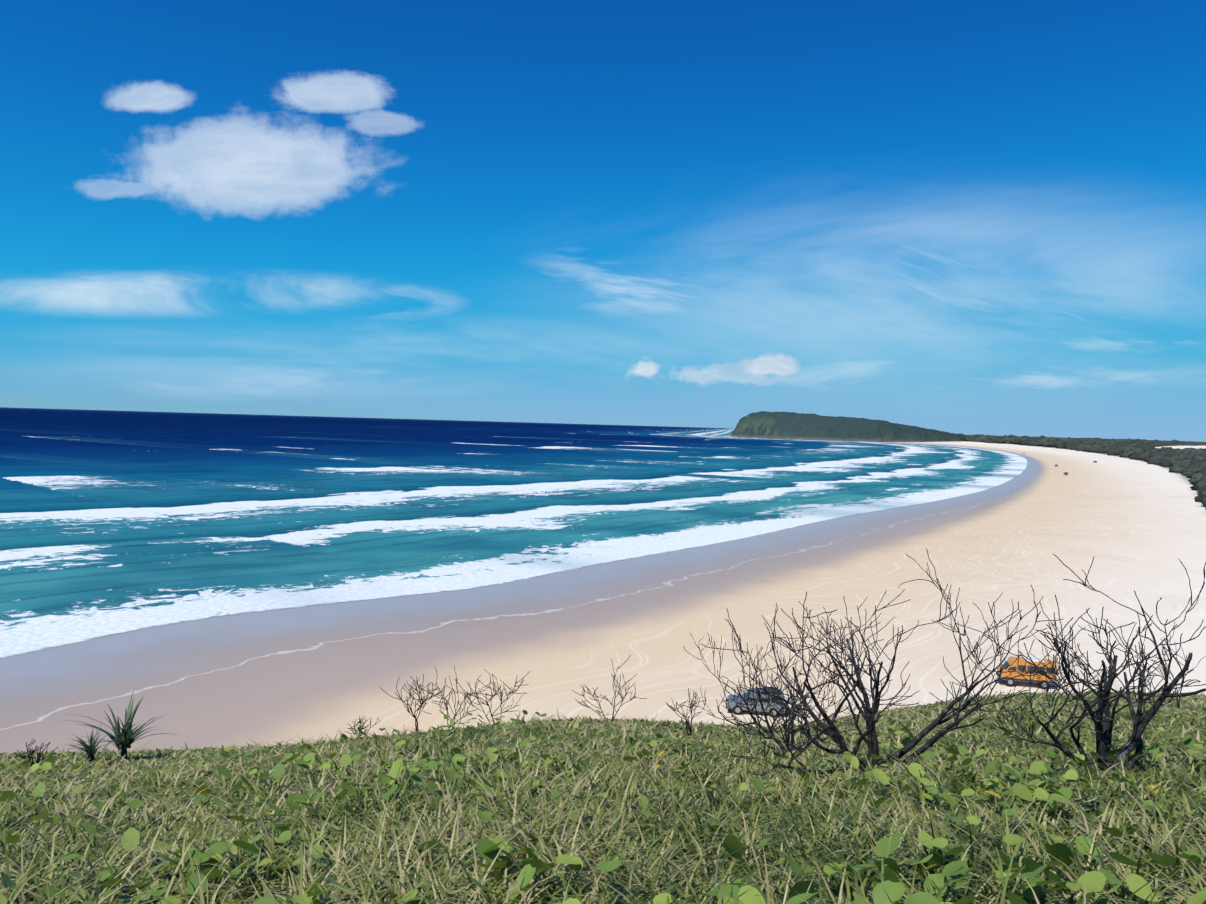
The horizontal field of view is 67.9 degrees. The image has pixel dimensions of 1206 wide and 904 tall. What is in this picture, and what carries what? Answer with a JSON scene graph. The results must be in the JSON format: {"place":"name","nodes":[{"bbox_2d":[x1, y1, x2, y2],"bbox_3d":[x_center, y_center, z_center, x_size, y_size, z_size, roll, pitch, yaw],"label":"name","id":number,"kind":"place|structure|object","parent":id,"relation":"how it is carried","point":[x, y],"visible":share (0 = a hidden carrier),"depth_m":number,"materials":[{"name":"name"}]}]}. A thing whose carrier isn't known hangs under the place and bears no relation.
{"place":"outdoors","nodes":[
{"label":"outdoors","id":0,"kind":"place"},
{"bbox_2d":[0,407,1027,658],"bbox_3d":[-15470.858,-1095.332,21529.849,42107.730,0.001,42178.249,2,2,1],"label":"ocean","id":1,"kind":"structure","parent":0,"point":[116,521],"depth_m":277.78,"materials":[{"name":"liquid"}]},
{"bbox_2d":[0,436,1205,903],"bbox_3d":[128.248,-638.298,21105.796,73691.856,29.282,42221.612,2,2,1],"label":"ground","id":2,"kind":"structure","parent":0,"point":[1128,526],"depth_m":102.32,"materials":[{"name":"beige sand"}]},
{"bbox_2d":[15,738,57,766],"bbox_3d":[-10.384,5.615,16.498,0.654,0.588,0.595,2,2,1],"label":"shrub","id":3,"kind":"object","parent":2,"relation":"on","point":[32,752],"visible":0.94,"depth_m":16.47,"materials":[{"name":"brown plant"}]},
{"bbox_2d":[61,724,118,761],"bbox_3d":[-10.185,5.900,17.772,1.161,0.937,1.118,2,2,1],"label":"pandanus","id":4,"kind":"object","parent":2,"relation":"on","point":[90,748],"depth_m":17.72,"materials":[{"name":"green plant"}]},
{"bbox_2d":[63,690,178,758],"bbox_3d":[-9.862,5.810,18.509,2.265,1.494,2.027,2,2,1],"label":"pandanus","id":5,"kind":"object","parent":2,"relation":"on","point":[126,736],"depth_m":18.49,"materials":[{"name":"green plant"}]},
{"bbox_2d":[347,717,380,735],"bbox_3d":[-5.360,6.113,19.681,0.642,0.746,0.711,3,2,39],"label":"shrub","id":6,"kind":"object","parent":2,"relation":"on","point":[360,726],"visible":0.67,"depth_m":19.65,"materials":[{"name":"brown plant"}]},
{"bbox_2d":[380,674,445,731],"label":"dead twigs","id":7,"kind":"object","parent":2,"relation":"on","point":[418,700],"visible":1,"depth_m":18.84,"materials":[{"name":"brown wood"}]},
{"bbox_2d":[429,666,492,729],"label":"dead twigs","id":8,"kind":"object","parent":2,"relation":"on","point":[446,705],"visible":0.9,"depth_m":20.24,"materials":[{"name":"brown wood"}]},
{"bbox_2d":[454,671,529,723],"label":"dead twigs","id":9,"kind":"object","parent":2,"relation":"on","point":[492,696],"visible":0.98,"depth_m":19.64,"materials":[{"name":"brown wood"}]},
{"bbox_2d":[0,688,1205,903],"bbox_3d":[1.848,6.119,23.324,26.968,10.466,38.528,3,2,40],"label":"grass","id":10,"kind":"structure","parent":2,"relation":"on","point":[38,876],"depth_m":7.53,"materials":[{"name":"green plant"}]},
{"bbox_2d":[0,690,1205,903],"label":"dune grass","id":11,"kind":"structure","parent":2,"relation":"on","point":[792,806],"depth_m":9.29,"materials":[{"name":"green plant"}]},
{"bbox_2d":[0,710,1205,903],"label":"creeper leaves","id":12,"kind":"object","parent":2,"relation":"on","point":[892,885],"visible":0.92,"depth_m":6.74,"materials":[{"name":"green plant"}]},
{"bbox_2d":[0,689,1205,903],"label":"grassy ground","id":13,"kind":"structure","parent":2,"relation":"on","point":[386,733],"depth_m":11.59,"materials":[{"name":"green plant"}]},
{"bbox_2d":[572,656,646,722],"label":"dead twigs","id":14,"kind":"object","parent":2,"relation":"on","point":[620,693],"visible":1,"depth_m":20.26,"materials":[{"name":"brown wood"}]},
{"bbox_2d":[665,686,705,735],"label":"dead twigs","id":15,"kind":"object","parent":2,"relation":"on","point":[686,719],"visible":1,"depth_m":19.06,"materials":[{"name":"wood"}]},
{"bbox_2d":[726,686,785,717],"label":"silver suv","id":16,"kind":"object","parent":2,"relation":"on","point":[739,709],"visible":0.56,"depth_m":74.85,"materials":[{"name":"paint"}]},
{"bbox_2d":[683,620,854,754],"bbox_3d":[3.515,4.519,16.804,3.311,2.523,3.231,1,2,-17],"label":"dead shrub","id":17,"kind":"object","parent":2,"relation":"on","point":[769,732],"visible":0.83,"depth_m":16.74,"materials":[{"name":"black wood"}]},
{"bbox_2d":[776,668,856,744],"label":"dead twigs","id":18,"kind":"object","parent":2,"relation":"on","point":[819,715],"visible":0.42,"depth_m":18.51,"materials":[{"name":"brown wood"}]},
{"bbox_2d":[701,548,1062,775],"bbox_3d":[4.177,3.089,13.268,5.865,3.257,3.268,1,2,-17],"label":"dead shrub","id":19,"kind":"object","parent":2,"relation":"on","point":[869,713],"visible":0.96,"depth_m":12.87,"materials":[{"name":"black wood"}]},
{"bbox_2d":[996,656,1056,688],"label":"van","id":20,"kind":"object","parent":2,"relation":"on","point":[1014,666],"visible":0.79,"depth_m":84.84,"materials":[{"name":"paint"}]},
{"bbox_2d":[1030,633,1107,708],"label":"dead twigs","id":21,"kind":"object","parent":2,"relation":"on","point":[1072,661],"visible":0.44,"depth_m":21.35,"materials":[{"name":"black wood"}]},
{"bbox_2d":[959,433,1205,509],"bbox_3d":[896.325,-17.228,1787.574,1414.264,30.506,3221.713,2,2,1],"label":"coastal vegetation","id":22,"kind":"object","parent":2,"relation":"on","point":[1190,463],"visible":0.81,"depth_m":1212.64,"materials":[{"name":"green plant"}]},
{"bbox_2d":[984,554,1205,771],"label":"dead shrub","id":23,"kind":"object","parent":2,"relation":"on","point":[1103,732],"visible":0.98,"depth_m":10.74,"materials":[{"name":"black wood"}]},
{"bbox_2d":[1124,622,1205,707],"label":"dead twigs","id":24,"kind":"object","parent":2,"relation":"on","point":[1178,701],"visible":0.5,"depth_m":21.00,"materials":[{"name":"black wood"}]},
{"bbox_2d":[0,0,1205,441],"label":"sky","id":25,"kind":"structure","parent":0,"point":[967,217],"materials":[{"name":"blue"}]},
{"bbox_2d":[730,411,965,441],"bbox_3d":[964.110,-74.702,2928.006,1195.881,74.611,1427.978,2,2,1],"label":"headland","id":26,"kind":"structure","parent":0,"point":[782,425],"depth_m":2308.17,"materials":[{"name":"green plant"}]},
{"bbox_2d":[1155,446,1205,448],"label":"sand dune","id":27,"kind":"structure","parent":0,"point":[1183,447],"depth_m":1195.37,"materials":[{"name":"white sand"}]}
]}

